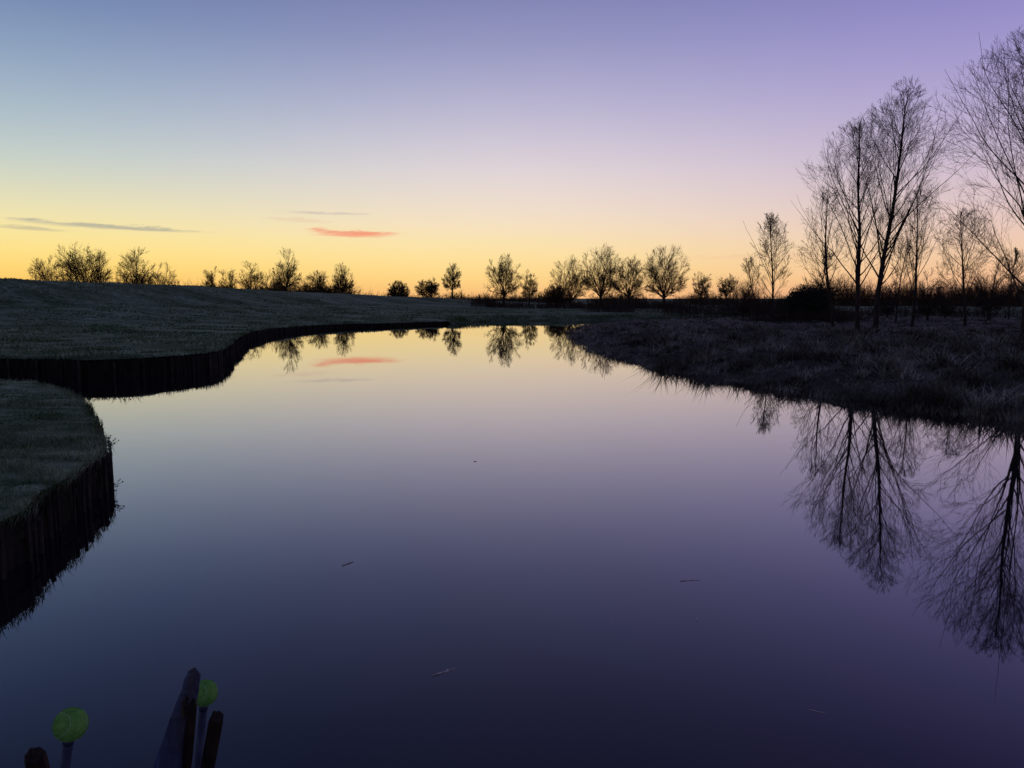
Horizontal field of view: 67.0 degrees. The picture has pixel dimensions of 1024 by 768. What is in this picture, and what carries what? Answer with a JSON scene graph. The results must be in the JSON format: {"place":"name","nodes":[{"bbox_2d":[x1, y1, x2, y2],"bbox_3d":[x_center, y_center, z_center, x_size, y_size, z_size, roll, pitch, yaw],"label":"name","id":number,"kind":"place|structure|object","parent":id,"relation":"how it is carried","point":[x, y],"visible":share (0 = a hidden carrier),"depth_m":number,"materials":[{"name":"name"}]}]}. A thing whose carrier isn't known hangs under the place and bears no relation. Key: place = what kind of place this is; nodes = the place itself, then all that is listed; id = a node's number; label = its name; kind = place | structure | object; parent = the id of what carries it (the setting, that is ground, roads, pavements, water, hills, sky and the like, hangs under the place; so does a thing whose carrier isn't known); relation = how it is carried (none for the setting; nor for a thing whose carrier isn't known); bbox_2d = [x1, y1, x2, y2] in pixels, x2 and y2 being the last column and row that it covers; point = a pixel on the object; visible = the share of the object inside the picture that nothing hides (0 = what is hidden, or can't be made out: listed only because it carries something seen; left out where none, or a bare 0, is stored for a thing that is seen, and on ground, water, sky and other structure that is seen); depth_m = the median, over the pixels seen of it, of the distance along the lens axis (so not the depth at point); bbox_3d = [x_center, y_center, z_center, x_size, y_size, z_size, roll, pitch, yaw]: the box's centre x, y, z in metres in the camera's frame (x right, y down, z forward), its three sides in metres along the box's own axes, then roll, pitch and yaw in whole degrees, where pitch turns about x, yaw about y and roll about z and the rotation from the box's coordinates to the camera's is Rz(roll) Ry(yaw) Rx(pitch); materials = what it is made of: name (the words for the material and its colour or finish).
{"place":"outdoors","nodes":[
{"label":"outdoors","id":0,"kind":"place"},
{"bbox_2d":[0,377,115,526],"bbox_3d":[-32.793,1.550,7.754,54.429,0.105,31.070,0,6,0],"label":"grass bank","id":1,"kind":"structure","parent":0,"point":[11,386],"depth_m":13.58,"materials":[{"name":"green plant"}]},
{"bbox_2d":[0,278,1021,360],"bbox_3d":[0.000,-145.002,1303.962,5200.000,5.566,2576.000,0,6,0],"label":"grass bank and field","id":2,"kind":"structure","parent":0,"point":[21,294],"depth_m":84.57,"materials":[{"name":"green plant"}]},
{"bbox_2d":[24,255,67,280],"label":"distant tree","id":3,"kind":"object","parent":2,"relation":"on","point":[41,270],"visible":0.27,"depth_m":148.04,"materials":[{"name":"black plant"}]},
{"bbox_2d":[50,241,112,282],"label":"distant tree","id":4,"kind":"object","parent":2,"relation":"on","point":[97,275],"visible":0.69,"depth_m":143.07,"materials":[{"name":"brown plant"}]},
{"bbox_2d":[114,247,154,283],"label":"distant tree","id":5,"kind":"object","parent":2,"relation":"on","point":[139,278],"visible":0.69,"depth_m":148.04,"materials":[{"name":"black plant"}]},
{"bbox_2d":[145,263,179,284],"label":"distant tree","id":6,"kind":"object","parent":2,"relation":"on","point":[161,281],"visible":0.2,"depth_m":154.28,"materials":[{"name":"black plant"}]},
{"bbox_2d":[202,266,218,286],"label":"distant tree","id":7,"kind":"object","parent":2,"relation":"on","point":[209,277],"visible":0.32,"depth_m":177.86,"materials":[{"name":"black plant"}]},
{"bbox_2d":[218,269,238,288],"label":"distant tree","id":8,"kind":"object","parent":2,"relation":"on","point":[230,285],"visible":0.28,"depth_m":181.55,"materials":[{"name":"black plant"}]},
{"bbox_2d":[236,260,264,289],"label":"distant tree","id":9,"kind":"object","parent":2,"relation":"on","point":[251,283],"visible":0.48,"depth_m":180.12,"materials":[{"name":"black plant"}]},
{"bbox_2d":[258,268,282,290],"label":"distant tree","id":10,"kind":"object","parent":2,"relation":"on","point":[274,285],"visible":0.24,"depth_m":183.88,"materials":[{"name":"black plant"}]},
{"bbox_2d":[177,279,378,295],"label":"distant hedgerow","id":11,"kind":"object","parent":2,"relation":"on","point":[297,289],"visible":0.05,"depth_m":223.53,"materials":[{"name":"black plant"}]},
{"bbox_2d":[272,248,301,290],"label":"distant tree","id":12,"kind":"object","parent":2,"relation":"on","point":[286,281],"visible":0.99,"depth_m":177.85,"materials":[{"name":"black plant"}]},
{"bbox_2d":[300,270,336,292],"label":"round thicket","id":13,"kind":"object","parent":2,"relation":"on","point":[318,283],"visible":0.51,"depth_m":193.56,"materials":[{"name":"black plant"}]},
{"bbox_2d":[331,263,353,293],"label":"distant tree","id":14,"kind":"object","parent":2,"relation":"on","point":[342,276],"visible":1,"depth_m":193.79,"materials":[{"name":"black plant"}]},
{"bbox_2d":[386,280,410,296],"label":"round thicket","id":15,"kind":"object","parent":2,"relation":"on","point":[400,289],"visible":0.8,"depth_m":197.55,"materials":[{"name":"black plant"}]},
{"bbox_2d":[414,278,439,297],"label":"round thicket","id":16,"kind":"object","parent":2,"relation":"on","point":[432,289],"visible":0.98,"depth_m":197.97,"materials":[{"name":"black plant"}]},
{"bbox_2d":[440,263,460,298],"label":"distant tree","id":17,"kind":"object","parent":2,"relation":"on","point":[451,279],"visible":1,"depth_m":195.76,"materials":[{"name":"black plant"}]},
{"bbox_2d":[483,253,522,303],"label":"distant tree","id":18,"kind":"object","parent":2,"relation":"on","point":[502,291],"visible":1,"depth_m":176.08,"materials":[{"name":"black plant"}]},
{"bbox_2d":[519,268,538,304],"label":"distant tree","id":19,"kind":"object","parent":2,"relation":"on","point":[532,284],"visible":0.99,"depth_m":194.24,"materials":[{"name":"black plant"}]},
{"bbox_2d":[362,288,731,304],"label":"distant hedgerow","id":20,"kind":"object","parent":2,"relation":"on","point":[691,298],"visible":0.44,"depth_m":246.25,"materials":[{"name":"black plant"}]},
{"bbox_2d":[542,285,571,307],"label":"round thicket","id":21,"kind":"object","parent":2,"relation":"on","point":[557,294],"visible":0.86,"depth_m":172.91,"materials":[{"name":"black plant"}]},
{"bbox_2d":[550,255,590,302],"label":"distant tree","id":22,"kind":"object","parent":2,"relation":"on","point":[575,284],"visible":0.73,"depth_m":179.59,"materials":[{"name":"black plant"}]},
{"bbox_2d":[457,294,697,308],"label":"dark scrub","id":23,"kind":"object","parent":2,"relation":"on","point":[487,302],"visible":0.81,"depth_m":163.65,"materials":[{"name":"black plant"}]},
{"bbox_2d":[578,245,623,307],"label":"distant tree","id":24,"kind":"object","parent":2,"relation":"on","point":[602,283],"visible":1,"depth_m":173.51,"materials":[{"name":"brown plant"}]},
{"bbox_2d":[607,254,649,301],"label":"distant tree","id":25,"kind":"object","parent":2,"relation":"on","point":[636,284],"visible":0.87,"depth_m":179.53,"materials":[{"name":"black plant"}]},
{"bbox_2d":[640,245,690,301],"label":"distant tree","id":26,"kind":"object","parent":2,"relation":"on","point":[662,286],"visible":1,"depth_m":169.74,"materials":[{"name":"brown plant"}]},
{"bbox_2d":[692,271,711,306],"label":"distant tree","id":27,"kind":"object","parent":2,"relation":"on","point":[704,291],"visible":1,"depth_m":198.18,"materials":[{"name":"black plant"}]},
{"bbox_2d":[716,273,738,305],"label":"distant tree","id":28,"kind":"object","parent":2,"relation":"on","point":[731,281],"visible":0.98,"depth_m":202.92,"materials":[{"name":"black plant"}]},
{"bbox_2d":[571,290,1021,317],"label":"dark scrub","id":29,"kind":"object","parent":2,"relation":"on","point":[761,309],"visible":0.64,"depth_m":115.10,"materials":[{"name":"black plant"}]},
{"bbox_2d":[708,265,1023,306],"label":"distant hedgerow","id":30,"kind":"object","parent":2,"relation":"on","point":[843,295],"visible":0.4,"depth_m":213.22,"materials":[{"name":"black plant"}]},
{"bbox_2d":[0,315,1023,767],"bbox_3d":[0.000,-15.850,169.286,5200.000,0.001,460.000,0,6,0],"label":"water","id":31,"kind":"structure","parent":0,"point":[854,569],"depth_m":8.53,"materials":[{"name":"liquid"}]},
{"bbox_2d":[24,747,49,767],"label":"timber stake","id":32,"kind":"object","parent":31,"relation":"in","point":[36,757],"visible":1,"depth_m":1.50,"materials":[{"name":"brown wood"}]},
{"bbox_2d":[0,395,113,579],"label":"piling wall","id":33,"kind":"structure","parent":31,"relation":"in","point":[22,541],"depth_m":9.69,"materials":[{"name":"brown wood"}]},
{"bbox_2d":[108,479,122,490],"bbox_3d":[-6.052,1.552,11.793,0.150,0.188,0.266,5,8,40],"label":"weed plant","id":34,"kind":"object","parent":33,"relation":"attached to","point":[110,486],"visible":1,"depth_m":11.78,"materials":[{"name":"black plant"}]},
{"bbox_2d":[60,741,74,767],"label":"mooring pole","id":35,"kind":"object","parent":31,"relation":"in","point":[66,754],"visible":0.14,"depth_m":1.68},
{"bbox_2d":[52,707,88,741],"bbox_3d":[-0.947,0.731,1.660,0.071,0.071,0.071,-31,17,24],"label":"tennis ball","id":36,"kind":"object","parent":35,"relation":"on","point":[70,724],"visible":1,"depth_m":1.64,"materials":[{"name":"green fabric"}]},
{"bbox_2d":[153,667,200,767],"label":"mooring timber","id":37,"kind":"object","parent":31,"relation":"in","point":[170,754],"visible":0.85,"depth_m":1.85,"materials":[{"name":"grey wood"}]},
{"bbox_2d":[182,696,196,767],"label":"timber stake","id":38,"kind":"object","parent":31,"relation":"in","point":[190,709],"visible":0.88,"depth_m":1.85,"materials":[{"name":"brown wood"}]},
{"bbox_2d":[194,706,207,767],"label":"mooring pole","id":39,"kind":"object","parent":31,"relation":"in","point":[201,729],"visible":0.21,"depth_m":2.13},
{"bbox_2d":[197,679,218,706],"bbox_3d":[-0.834,0.839,2.100,0.071,0.071,0.071,-31,17,24],"label":"tennis ball","id":40,"kind":"object","parent":39,"relation":"on","point":[208,693],"visible":0.77,"depth_m":2.08,"materials":[{"name":"fabric"}]},
{"bbox_2d":[200,710,223,767],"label":"timber stake","id":41,"kind":"object","parent":31,"relation":"in","point":[212,738],"visible":1,"depth_m":1.87,"materials":[{"name":"brown wood"}]},
{"bbox_2d":[0,321,443,378],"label":"piling wall","id":42,"kind":"structure","parent":31,"relation":"in","point":[76,369],"depth_m":29.65,"materials":[{"name":"black wood"}]},
{"bbox_2d":[432,668,454,675],"bbox_3d":[-0.555,2.319,6.246,0.215,0.014,0.039,-5,8,-36],"label":"floating reed","id":43,"kind":"object","parent":31,"relation":"on","point":[443,672],"visible":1,"depth_m":6.22,"materials":[{"name":"grey plant"}]},
{"bbox_2d":[0,0,1023,298],"label":"sky","id":44,"kind":"structure","parent":0,"point":[389,141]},
{"bbox_2d":[565,315,1023,423],"bbox_3d":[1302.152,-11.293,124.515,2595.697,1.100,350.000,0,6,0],"label":"rough river bank","id":45,"kind":"structure","parent":0,"point":[831,375],"depth_m":30.88,"materials":[{"name":"black plant"}]},
{"bbox_2d":[738,282,752,316],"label":"bare sapling","id":46,"kind":"object","parent":45,"relation":"on","point":[742,308],"visible":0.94,"depth_m":99.40,"materials":[{"name":"black plant"}]},
{"bbox_2d":[739,257,761,317],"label":"bare tree","id":47,"kind":"object","parent":45,"relation":"on","point":[748,267],"visible":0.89,"depth_m":93.58,"materials":[{"name":"black plant"}]},
{"bbox_2d":[743,212,793,318],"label":"bare tree","id":48,"kind":"object","parent":45,"relation":"on","point":[771,247],"visible":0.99,"depth_m":85.91,"materials":[{"name":"black plant"}]},
{"bbox_2d":[777,284,835,319],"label":"evergreen bush","id":49,"kind":"object","parent":45,"relation":"on","point":[808,298],"visible":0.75,"depth_m":78.19,"materials":[{"name":"green plant"}]},
{"bbox_2d":[802,246,839,300],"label":"bare sapling","id":50,"kind":"object","parent":45,"relation":"on","point":[820,283],"visible":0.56,"depth_m":78.50,"materials":[{"name":"black plant"}]},
{"bbox_2d":[790,185,861,326],"bbox_3d":[24.355,-9.794,59.441,5.179,11.185,5.327,1,6,9],"label":"bare tree","id":51,"kind":"object","parent":45,"relation":"on","point":[826,268],"visible":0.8,"depth_m":59.67,"materials":[{"name":"black plant"}]},
{"bbox_2d":[791,116,912,330],"bbox_3d":[23.378,-11.047,52.990,8.129,14.950,7.606,0,6,0],"label":"bare tree","id":52,"kind":"object","parent":45,"relation":"on","point":[859,259],"visible":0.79,"depth_m":52.82,"materials":[{"name":"brown plant"}]},
{"bbox_2d":[879,279,901,316],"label":"bare sapling","id":53,"kind":"object","parent":45,"relation":"on","point":[887,310],"visible":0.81,"depth_m":94.56,"materials":[{"name":"black plant"}]},
{"bbox_2d":[884,240,915,321],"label":"bare tree","id":54,"kind":"object","parent":45,"relation":"on","point":[900,277],"visible":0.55,"depth_m":72.89,"materials":[{"name":"black plant"}]},
{"bbox_2d":[829,76,981,333],"bbox_3d":[24.359,-11.146,48.911,6.658,16.326,7.415,-2,7,-17],"label":"bare tree","id":55,"kind":"object","parent":45,"relation":"on","point":[886,247],"visible":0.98,"depth_m":48.74,"materials":[{"name":"brown plant"}]},
{"bbox_2d":[884,183,966,326],"bbox_3d":[31.845,-10.112,61.785,5.509,11.285,6.577,-1,6,-10],"label":"bare tree","id":56,"kind":"object","parent":45,"relation":"on","point":[915,275],"visible":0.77,"depth_m":61.00,"materials":[{"name":"black plant"}]},
{"bbox_2d":[917,268,942,319],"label":"bare sapling","id":57,"kind":"object","parent":45,"relation":"on","point":[926,311],"visible":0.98,"depth_m":81.64,"materials":[{"name":"black plant"}]},
{"bbox_2d":[935,277,957,317],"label":"bare sapling","id":58,"kind":"object","parent":45,"relation":"on","point":[943,307],"visible":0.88,"depth_m":85.41,"materials":[{"name":"black plant"}]},
{"bbox_2d":[908,27,1023,339],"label":"bare tree","id":59,"kind":"object","parent":45,"relation":"on","point":[1012,163],"visible":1,"depth_m":41.41,"materials":[{"name":"brown plant"}]},
{"bbox_2d":[932,208,1001,326],"bbox_3d":[35.686,-9.272,61.373,4.986,9.728,5.528,6,9,44],"label":"bare tree","id":60,"kind":"object","parent":45,"relation":"on","point":[963,270],"visible":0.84,"depth_m":61.57,"materials":[{"name":"black plant"}]},
{"bbox_2d":[964,237,1023,320],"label":"bare tree","id":61,"kind":"object","parent":45,"relation":"on","point":[987,308],"visible":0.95,"depth_m":74.40,"materials":[{"name":"black plant"}]},
{"bbox_2d":[995,247,1023,318],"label":"bare sapling","id":62,"kind":"object","parent":45,"relation":"on","point":[1015,259],"visible":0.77,"depth_m":78.88,"materials":[{"name":"black plant"}]}
]}

